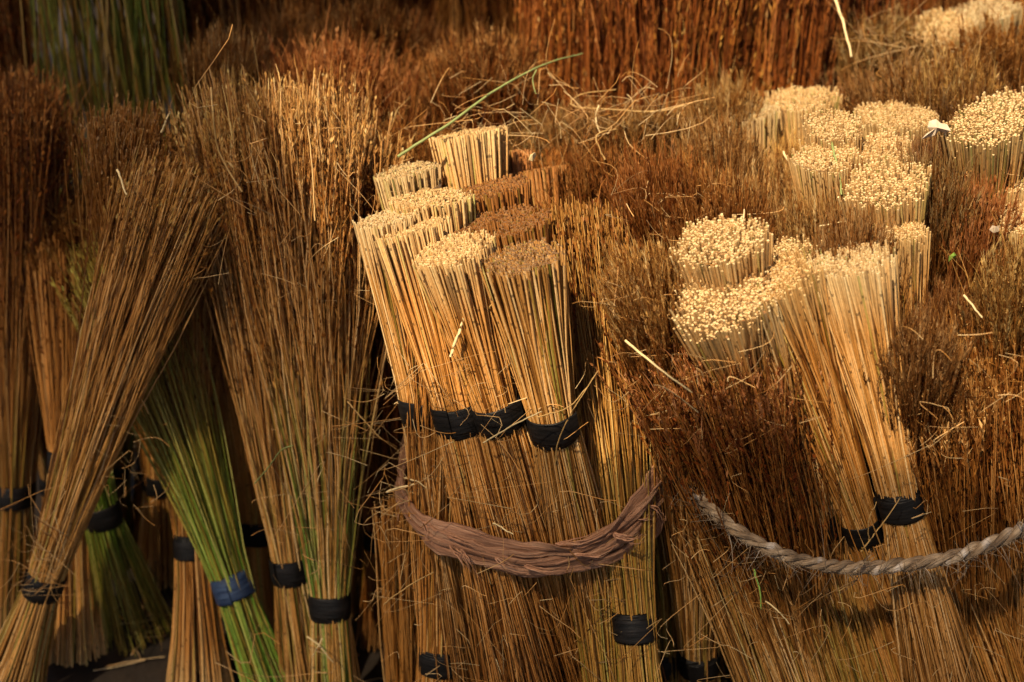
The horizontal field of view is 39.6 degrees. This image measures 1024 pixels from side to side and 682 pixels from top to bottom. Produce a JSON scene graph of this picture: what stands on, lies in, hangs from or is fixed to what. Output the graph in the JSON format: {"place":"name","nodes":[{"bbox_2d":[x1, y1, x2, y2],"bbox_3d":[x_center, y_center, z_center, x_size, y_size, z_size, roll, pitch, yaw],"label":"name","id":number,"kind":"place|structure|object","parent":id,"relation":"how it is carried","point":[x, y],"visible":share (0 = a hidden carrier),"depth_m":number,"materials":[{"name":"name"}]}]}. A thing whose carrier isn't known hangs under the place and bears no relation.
{"place":"outdoors","nodes":[
{"label":"outdoors","id":0,"kind":"place"},
{"bbox_2d":[15,0,729,681],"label":"ground","id":1,"kind":"structure","parent":0,"point":[155,668],"depth_m":2.17,"materials":[{"name":"soil"}]},
{"bbox_2d":[0,0,49,139],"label":"grass broom","id":2,"kind":"object","parent":1,"relation":"on","point":[11,26],"depth_m":2.38,"materials":[{"name":"plant"}]},
{"bbox_2d":[0,49,93,630],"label":"grass broom","id":3,"kind":"object","parent":1,"relation":"on","point":[21,417],"depth_m":2.05,"materials":[{"name":"plant"}]},
{"bbox_2d":[22,205,108,667],"bbox_3d":[-0.663,0.131,2.109,0.166,0.701,0.139,4,9,8],"label":"grass broom","id":4,"kind":"object","parent":1,"relation":"on","point":[55,334],"depth_m":2.06,"materials":[{"name":"plant"}]},
{"bbox_2d":[24,176,121,583],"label":"grass broom","id":5,"kind":"object","parent":1,"relation":"on","point":[63,220],"depth_m":2.03,"materials":[{"name":"plant"}]},
{"bbox_2d":[20,0,135,470],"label":"grass broom","id":6,"kind":"object","parent":1,"relation":"on","point":[48,12],"depth_m":2.25,"materials":[{"name":"plant"}]},
{"bbox_2d":[61,0,141,473],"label":"grass broom","id":7,"kind":"object","parent":1,"relation":"on","point":[99,47],"depth_m":2.26,"materials":[{"name":"plant"}]},
{"bbox_2d":[0,126,235,681],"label":"grass broom","id":8,"kind":"object","parent":1,"relation":"on","point":[121,360],"depth_m":1.85,"materials":[{"name":"plant"}]},
{"bbox_2d":[76,218,173,590],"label":"grass broom","id":9,"kind":"object","parent":1,"relation":"on","point":[157,515],"depth_m":2.25,"materials":[{"name":"plant"}]},
{"bbox_2d":[63,88,190,547],"bbox_3d":[-0.561,0.019,2.105,0.209,0.931,0.219,-20,55,-33],"label":"grass broom","id":10,"kind":"object","parent":1,"relation":"on","point":[115,147],"depth_m":1.84,"materials":[{"name":"plant"}]},
{"bbox_2d":[85,469,172,656],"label":"grass broom","id":11,"kind":"object","parent":1,"relation":"on","point":[107,520],"depth_m":2.13,"materials":[{"name":"plant"}]},
{"bbox_2d":[100,0,178,480],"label":"grass broom","id":12,"kind":"object","parent":1,"relation":"on","point":[110,23],"depth_m":2.25,"materials":[{"name":"plant"}]},
{"bbox_2d":[128,0,191,165],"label":"grass broom","id":13,"kind":"object","parent":1,"relation":"on","point":[173,15],"depth_m":2.26,"materials":[{"name":"plant"}]},
{"bbox_2d":[47,224,295,681],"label":"grass broom","id":14,"kind":"object","parent":1,"relation":"on","point":[207,516],"depth_m":2.00,"materials":[{"name":"plant"}]},
{"bbox_2d":[144,247,233,681],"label":"grass broom","id":15,"kind":"object","parent":1,"relation":"on","point":[196,618],"depth_m":2.04,"materials":[{"name":"plant"}]},
{"bbox_2d":[153,0,242,144],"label":"grass broom","id":16,"kind":"object","parent":1,"relation":"on","point":[192,8],"depth_m":2.36,"materials":[{"name":"plant"}]},
{"bbox_2d":[165,4,279,152],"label":"grass broom","id":17,"kind":"object","parent":1,"relation":"on","point":[211,48],"depth_m":2.01,"materials":[{"name":"plant"}]},
{"bbox_2d":[178,150,289,638],"bbox_3d":[-0.396,0.068,2.081,0.176,0.807,0.200,-5,19,-10],"label":"grass broom","id":18,"kind":"object","parent":1,"relation":"on","point":[256,546],"depth_m":2.10,"materials":[{"name":"plant"}]},
{"bbox_2d":[154,33,319,681],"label":"grass broom","id":19,"kind":"object","parent":1,"relation":"on","point":[255,419],"depth_m":1.91,"materials":[{"name":"plant"}]},
{"bbox_2d":[203,0,298,52],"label":"grass broom","id":20,"kind":"object","parent":1,"relation":"on","point":[245,8],"depth_m":2.35,"materials":[{"name":"plant"}]},
{"bbox_2d":[237,0,363,62],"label":"grass broom","id":21,"kind":"object","parent":1,"relation":"on","point":[282,29],"depth_m":2.28,"materials":[{"name":"plant"}]},
{"bbox_2d":[202,33,433,681],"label":"grass broom","id":22,"kind":"object","parent":1,"relation":"on","point":[316,345],"depth_m":1.83,"materials":[{"name":"plant"}]},
{"bbox_2d":[0,24,426,681],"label":"loose fibres","id":23,"kind":"object","parent":22,"relation":"attached to","point":[164,424],"visible":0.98,"depth_m":1.83,"materials":[{"name":"plant"}]},
{"bbox_2d":[258,1,400,137],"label":"grass broom","id":24,"kind":"object","parent":1,"relation":"on","point":[337,54],"depth_m":1.99,"materials":[{"name":"plant"}]},
{"bbox_2d":[295,109,424,618],"bbox_3d":[-0.192,0.075,2.025,0.222,0.839,0.245,-5,28,-9],"label":"grass broom","id":25,"kind":"object","parent":1,"relation":"on","point":[359,555],"depth_m":2.11,"materials":[{"name":"plant"}]},
{"bbox_2d":[289,0,439,83],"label":"grass broom","id":26,"kind":"object","parent":1,"relation":"on","point":[385,33],"depth_m":2.11,"materials":[{"name":"plant"}]},
{"bbox_2d":[317,148,423,651],"bbox_3d":[-0.182,0.090,2.003,0.203,0.825,0.198,2,28,3],"label":"grass broom","id":27,"kind":"object","parent":1,"relation":"on","point":[368,618],"depth_m":2.02,"materials":[{"name":"plant"}]},
{"bbox_2d":[320,48,439,149],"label":"grass broom","id":28,"kind":"object","parent":1,"relation":"on","point":[402,98],"depth_m":2.00,"materials":[{"name":"plant"}]},
{"bbox_2d":[372,487,417,681],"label":"grass broom","id":29,"kind":"object","parent":1,"relation":"on","point":[400,634],"depth_m":1.87,"materials":[{"name":"plant"}]},
{"bbox_2d":[362,89,471,516],"bbox_3d":[-0.138,0.048,2.093,0.232,0.820,0.206,-17,32,-29],"label":"grass broom","id":30,"kind":"object","parent":1,"relation":"on","point":[426,153],"depth_m":1.93,"materials":[{"name":"plant"}]},
{"bbox_2d":[373,160,464,680],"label":"grass broom","id":31,"kind":"object","parent":1,"relation":"on","point":[415,177],"depth_m":1.73,"materials":[{"name":"plant"}]},
{"bbox_2d":[352,208,488,681],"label":"grass broom","id":32,"kind":"object","parent":1,"relation":"on","point":[369,229],"depth_m":1.69,"materials":[{"name":"plant"}]},
{"bbox_2d":[387,187,475,231],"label":"grass broom","id":33,"kind":"object","parent":1,"relation":"on","point":[457,206],"depth_m":1.63,"materials":[{"name":"plant"}]},
{"bbox_2d":[403,337,470,681],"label":"grass broom","id":34,"kind":"object","parent":1,"relation":"on","point":[426,663],"depth_m":1.75,"materials":[{"name":"plant"}]},
{"bbox_2d":[383,21,506,143],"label":"grass broom","id":35,"kind":"object","parent":1,"relation":"on","point":[424,65],"depth_m":2.10,"materials":[{"name":"plant"}]},
{"bbox_2d":[374,214,560,681],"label":"grass broom","id":36,"kind":"object","parent":1,"relation":"on","point":[398,251],"depth_m":1.66,"materials":[{"name":"plant"}]},
{"bbox_2d":[394,435,667,580],"bbox_3d":[0.034,0.167,1.813,0.380,0.153,0.398,0,28,0],"label":"bark tie","id":37,"kind":"object","parent":36,"relation":"attached to","point":[471,545],"visible":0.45,"depth_m":1.67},
{"bbox_2d":[428,125,508,188],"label":"grass broom","id":38,"kind":"object","parent":1,"relation":"on","point":[468,158],"depth_m":1.76,"materials":[{"name":"plant"}]},
{"bbox_2d":[419,0,561,150],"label":"grass broom","id":39,"kind":"object","parent":1,"relation":"on","point":[482,64],"depth_m":2.03,"materials":[{"name":"plant"}]},
{"bbox_2d":[460,0,526,65],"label":"grass broom","id":40,"kind":"object","parent":1,"relation":"on","point":[485,10],"depth_m":2.36,"materials":[{"name":"plant"}]},
{"bbox_2d":[459,174,531,212],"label":"grass broom","id":41,"kind":"object","parent":1,"relation":"on","point":[497,193],"depth_m":1.70,"materials":[{"name":"plant"}]},
{"bbox_2d":[412,228,582,681],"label":"grass broom","id":42,"kind":"object","parent":1,"relation":"on","point":[448,267],"depth_m":1.61,"materials":[{"name":"plant"}]},
{"bbox_2d":[487,203,554,252],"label":"grass broom","id":43,"kind":"object","parent":1,"relation":"on","point":[526,224],"depth_m":1.63,"materials":[{"name":"plant"}]},
{"bbox_2d":[469,84,610,168],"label":"grass broom","id":44,"kind":"object","parent":1,"relation":"on","point":[524,131],"depth_m":2.01,"materials":[{"name":"plant"}]},
{"bbox_2d":[510,0,598,125],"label":"grass broom","id":45,"kind":"object","parent":1,"relation":"on","point":[543,13],"depth_m":2.17,"materials":[{"name":"plant"}]},
{"bbox_2d":[479,237,634,681],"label":"grass broom","id":46,"kind":"object","parent":1,"relation":"on","point":[526,284],"depth_m":1.58,"materials":[{"name":"plant"}]},
{"bbox_2d":[317,328,721,681],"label":"loose fibres","id":47,"kind":"object","parent":46,"relation":"attached to","point":[459,500],"visible":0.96,"depth_m":1.67,"materials":[{"name":"plant"}]},
{"bbox_2d":[509,164,627,681],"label":"grass broom","id":48,"kind":"object","parent":1,"relation":"on","point":[592,655],"depth_m":1.69,"materials":[{"name":"plant"}]},
{"bbox_2d":[509,163,665,681],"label":"grass broom","id":49,"kind":"object","parent":1,"relation":"on","point":[536,176],"depth_m":1.81,"materials":[{"name":"plant"}]},
{"bbox_2d":[527,86,667,165],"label":"grass broom","id":50,"kind":"object","parent":1,"relation":"on","point":[570,116],"depth_m":1.98,"materials":[{"name":"plant"}]},
{"bbox_2d":[547,0,656,123],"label":"grass broom","id":51,"kind":"object","parent":1,"relation":"on","point":[607,33],"depth_m":2.14,"materials":[{"name":"plant"}]},
{"bbox_2d":[545,163,662,681],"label":"grass broom","id":52,"kind":"object","parent":1,"relation":"on","point":[626,463],"depth_m":1.68,"materials":[{"name":"plant"}]},
{"bbox_2d":[539,117,690,214],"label":"grass broom","id":53,"kind":"object","parent":1,"relation":"on","point":[595,171],"depth_m":1.79,"materials":[{"name":"plant"}]},
{"bbox_2d":[593,188,677,681],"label":"grass broom","id":54,"kind":"object","parent":1,"relation":"on","point":[664,609],"depth_m":1.88,"materials":[{"name":"plant"}]},
{"bbox_2d":[648,464,1023,595],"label":"twisted rope","id":55,"kind":"object","parent":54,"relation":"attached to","point":[971,551],"visible":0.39,"depth_m":1.57,"materials":[{"name":"beige fabric"}]},
{"bbox_2d":[588,0,703,121],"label":"grass broom","id":56,"kind":"object","parent":1,"relation":"on","point":[649,64],"depth_m":2.10,"materials":[{"name":"plant"}]},
{"bbox_2d":[575,71,723,180],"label":"grass broom","id":57,"kind":"object","parent":1,"relation":"on","point":[634,126],"depth_m":1.92,"materials":[{"name":"plant"}]},
{"bbox_2d":[594,126,705,273],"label":"grass broom","id":58,"kind":"object","parent":1,"relation":"on","point":[655,183],"depth_m":1.64,"materials":[{"name":"plant"}]},
{"bbox_2d":[587,201,729,681],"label":"grass broom","id":59,"kind":"object","parent":1,"relation":"on","point":[654,318],"depth_m":1.52,"materials":[{"name":"plant"}]},
{"bbox_2d":[612,117,742,242],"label":"grass broom","id":60,"kind":"object","parent":1,"relation":"on","point":[701,188],"depth_m":1.68,"materials":[{"name":"plant"}]},
{"bbox_2d":[638,385,720,681],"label":"grass broom","id":61,"kind":"object","parent":1,"relation":"on","point":[696,663],"depth_m":1.79,"materials":[{"name":"plant"}]},
{"bbox_2d":[579,272,784,681],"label":"grass broom","id":62,"kind":"object","parent":1,"relation":"on","point":[614,374],"depth_m":1.65,"materials":[{"name":"plant"}]},
{"bbox_2d":[653,0,767,130],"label":"grass broom","id":63,"kind":"object","parent":1,"relation":"on","point":[694,35],"depth_m":2.08,"materials":[{"name":"plant"}]},
{"bbox_2d":[657,92,765,195],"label":"grass broom","id":64,"kind":"object","parent":1,"relation":"on","point":[722,138],"depth_m":1.80,"materials":[{"name":"plant"}]},
{"bbox_2d":[590,333,842,681],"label":"grass broom","id":65,"kind":"object","parent":1,"relation":"on","point":[743,510],"depth_m":1.57,"materials":[{"name":"plant"}]},
{"bbox_2d":[669,213,772,293],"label":"grass broom","id":66,"kind":"object","parent":1,"relation":"on","point":[740,249],"depth_m":1.49,"materials":[{"name":"plant"}]},
{"bbox_2d":[669,271,773,456],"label":"grass broom","id":67,"kind":"object","parent":1,"relation":"on","point":[705,331],"depth_m":1.47,"materials":[{"name":"plant"}]},
{"bbox_2d":[652,158,790,266],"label":"grass broom","id":68,"kind":"object","parent":1,"relation":"on","point":[711,204],"depth_m":1.61,"materials":[{"name":"plant"}]},
{"bbox_2d":[666,48,778,146],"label":"grass broom","id":69,"kind":"object","parent":1,"relation":"on","point":[725,98],"depth_m":1.92,"materials":[{"name":"plant"}]},
{"bbox_2d":[672,522,784,681],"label":"grass broom","id":70,"kind":"object","parent":1,"relation":"on","point":[742,670],"depth_m":1.76,"materials":[{"name":"plant"}]},
{"bbox_2d":[716,101,780,164],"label":"grass broom","id":71,"kind":"object","parent":1,"relation":"on","point":[773,115],"depth_m":1.93,"materials":[{"name":"plant"}]},
{"bbox_2d":[708,142,793,219],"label":"grass broom","id":72,"kind":"object","parent":1,"relation":"on","point":[756,183],"depth_m":1.74,"materials":[{"name":"plant"}]},
{"bbox_2d":[701,0,811,102],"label":"grass broom","id":73,"kind":"object","parent":1,"relation":"on","point":[760,68],"depth_m":2.11,"materials":[{"name":"plant"}]},
{"bbox_2d":[671,349,865,673],"bbox_3d":[0.366,0.286,1.730,0.186,0.789,0.176,-24,30,-1],"label":"grass broom","id":74,"kind":"object","parent":1,"relation":"on","point":[827,554],"depth_m":1.64,"materials":[{"name":"plant"}]},
{"bbox_2d":[718,542,834,681],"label":"grass broom","id":75,"kind":"object","parent":1,"relation":"on","point":[809,672],"depth_m":1.75,"materials":[{"name":"plant"}]},
{"bbox_2d":[711,254,853,597],"bbox_3d":[0.384,0.256,1.734,0.134,0.853,0.138,-33,37,-11],"label":"grass broom","id":76,"kind":"object","parent":1,"relation":"on","point":[781,347],"depth_m":1.50,"materials":[{"name":"plant"}]},
{"bbox_2d":[749,0,853,98],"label":"grass broom","id":77,"kind":"object","parent":1,"relation":"on","point":[812,70],"depth_m":2.13,"materials":[{"name":"plant"}]},
{"bbox_2d":[761,83,848,159],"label":"grass broom","id":78,"kind":"object","parent":1,"relation":"on","point":[794,102],"depth_m":1.96,"materials":[{"name":"plant"}]},
{"bbox_2d":[760,170,869,247],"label":"grass broom","id":79,"kind":"object","parent":1,"relation":"on","point":[812,216],"depth_m":1.65,"materials":[{"name":"plant"}]},
{"bbox_2d":[742,244,904,680],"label":"grass broom","id":80,"kind":"object","parent":1,"relation":"on","point":[810,342],"depth_m":1.54,"materials":[{"name":"plant"}]},
{"bbox_2d":[572,129,1023,681],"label":"loose fibres","id":81,"kind":"object","parent":80,"relation":"attached to","point":[667,215],"visible":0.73,"depth_m":1.58,"materials":[{"name":"plant"}]},
{"bbox_2d":[786,139,860,223],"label":"grass broom","id":82,"kind":"object","parent":1,"relation":"on","point":[817,157],"depth_m":1.68,"materials":[{"name":"plant"}]},
{"bbox_2d":[801,106,863,153],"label":"grass broom","id":83,"kind":"object","parent":1,"relation":"on","point":[837,129],"depth_m":1.72,"materials":[{"name":"plant"}]},
{"bbox_2d":[801,545,888,681],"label":"grass broom","id":84,"kind":"object","parent":1,"relation":"on","point":[849,642],"depth_m":1.73,"materials":[{"name":"plant"}]},
{"bbox_2d":[797,0,898,90],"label":"grass broom","id":85,"kind":"object","parent":1,"relation":"on","point":[872,6],"depth_m":2.15,"materials":[{"name":"plant"}]},
{"bbox_2d":[804,54,905,116],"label":"grass broom","id":86,"kind":"object","parent":1,"relation":"on","point":[841,89],"depth_m":2.01,"materials":[{"name":"plant"}]},
{"bbox_2d":[799,180,917,478],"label":"grass broom","id":87,"kind":"object","parent":1,"relation":"on","point":[865,229],"depth_m":1.53,"materials":[{"name":"plant"}]},
{"bbox_2d":[838,545,909,681],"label":"grass broom","id":88,"kind":"object","parent":1,"relation":"on","point":[880,640],"depth_m":1.73,"materials":[{"name":"plant"}]},
{"bbox_2d":[853,99,910,139],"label":"grass broom","id":89,"kind":"object","parent":1,"relation":"on","point":[873,116],"depth_m":1.84,"materials":[{"name":"plant"}]},
{"bbox_2d":[837,155,931,233],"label":"grass broom","id":90,"kind":"object","parent":1,"relation":"on","point":[909,191],"depth_m":1.59,"materials":[{"name":"plant"}]},
{"bbox_2d":[822,0,953,94],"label":"grass broom","id":91,"kind":"object","parent":1,"relation":"on","point":[864,49],"depth_m":2.10,"materials":[{"name":"plant"}]},
{"bbox_2d":[859,127,916,168],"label":"grass broom","id":92,"kind":"object","parent":1,"relation":"on","point":[884,139],"depth_m":1.71,"materials":[{"name":"plant"}]},
{"bbox_2d":[806,239,983,681],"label":"grass broom","id":93,"kind":"object","parent":1,"relation":"on","point":[862,304],"depth_m":1.56,"materials":[{"name":"plant"}]},
{"bbox_2d":[873,218,930,329],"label":"grass broom","id":94,"kind":"object","parent":1,"relation":"on","point":[916,237],"depth_m":1.57,"materials":[{"name":"plant"}]},
{"bbox_2d":[886,103,938,147],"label":"grass broom","id":95,"kind":"object","parent":1,"relation":"on","point":[916,117],"depth_m":1.80,"materials":[{"name":"plant"}]},
{"bbox_2d":[838,27,992,163],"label":"grass broom","id":96,"kind":"object","parent":1,"relation":"on","point":[891,85],"depth_m":1.91,"materials":[{"name":"plant"}]},
{"bbox_2d":[858,277,979,501],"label":"grass broom","id":97,"kind":"object","parent":1,"relation":"on","point":[917,356],"depth_m":1.50,"materials":[{"name":"plant"}]},
{"bbox_2d":[869,117,987,297],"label":"grass broom","id":98,"kind":"object","parent":1,"relation":"on","point":[939,207],"depth_m":1.61,"materials":[{"name":"plant"}]},
{"bbox_2d":[901,251,983,370],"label":"grass broom","id":99,"kind":"object","parent":1,"relation":"on","point":[939,302],"depth_m":1.58,"materials":[{"name":"plant"}]},
{"bbox_2d":[910,7,976,63],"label":"grass broom","id":100,"kind":"object","parent":1,"relation":"on","point":[947,17],"depth_m":2.11,"materials":[{"name":"plant"}]},
{"bbox_2d":[888,23,1012,147],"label":"grass broom","id":101,"kind":"object","parent":1,"relation":"on","point":[958,73],"depth_m":1.87,"materials":[{"name":"plant"}]},
{"bbox_2d":[901,337,1011,672],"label":"grass broom","id":102,"kind":"object","parent":1,"relation":"on","point":[948,493],"depth_m":1.60,"materials":[{"name":"plant"}]},
{"bbox_2d":[906,0,1023,92],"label":"grass broom","id":103,"kind":"object","parent":1,"relation":"on","point":[1008,57],"depth_m":1.96,"materials":[{"name":"plant"}]},
{"bbox_2d":[911,248,1023,677],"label":"grass broom","id":104,"kind":"object","parent":1,"relation":"on","point":[1011,450],"depth_m":1.59,"materials":[{"name":"plant"}]},
{"bbox_2d":[929,148,1023,301],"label":"grass broom","id":105,"kind":"object","parent":1,"relation":"on","point":[985,237],"depth_m":1.62,"materials":[{"name":"plant"}]},
{"bbox_2d":[938,93,1023,204],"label":"grass broom","id":106,"kind":"object","parent":1,"relation":"on","point":[995,129],"depth_m":1.64,"materials":[{"name":"plant"}]},
{"bbox_2d":[945,537,1023,681],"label":"grass broom","id":107,"kind":"object","parent":1,"relation":"on","point":[994,671],"depth_m":1.74,"materials":[{"name":"plant"}]},
{"bbox_2d":[946,214,1023,406],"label":"grass broom","id":108,"kind":"object","parent":1,"relation":"on","point":[999,291],"depth_m":1.53,"materials":[{"name":"plant"}]},
{"bbox_2d":[951,0,1023,45],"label":"grass broom","id":109,"kind":"object","parent":1,"relation":"on","point":[974,11],"depth_m":2.18,"materials":[{"name":"plant"}]},
{"bbox_2d":[376,0,1022,176],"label":"loose fibres","id":110,"kind":"object","parent":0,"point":[596,112],"visible":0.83,"depth_m":1.84,"materials":[{"name":"plant"}]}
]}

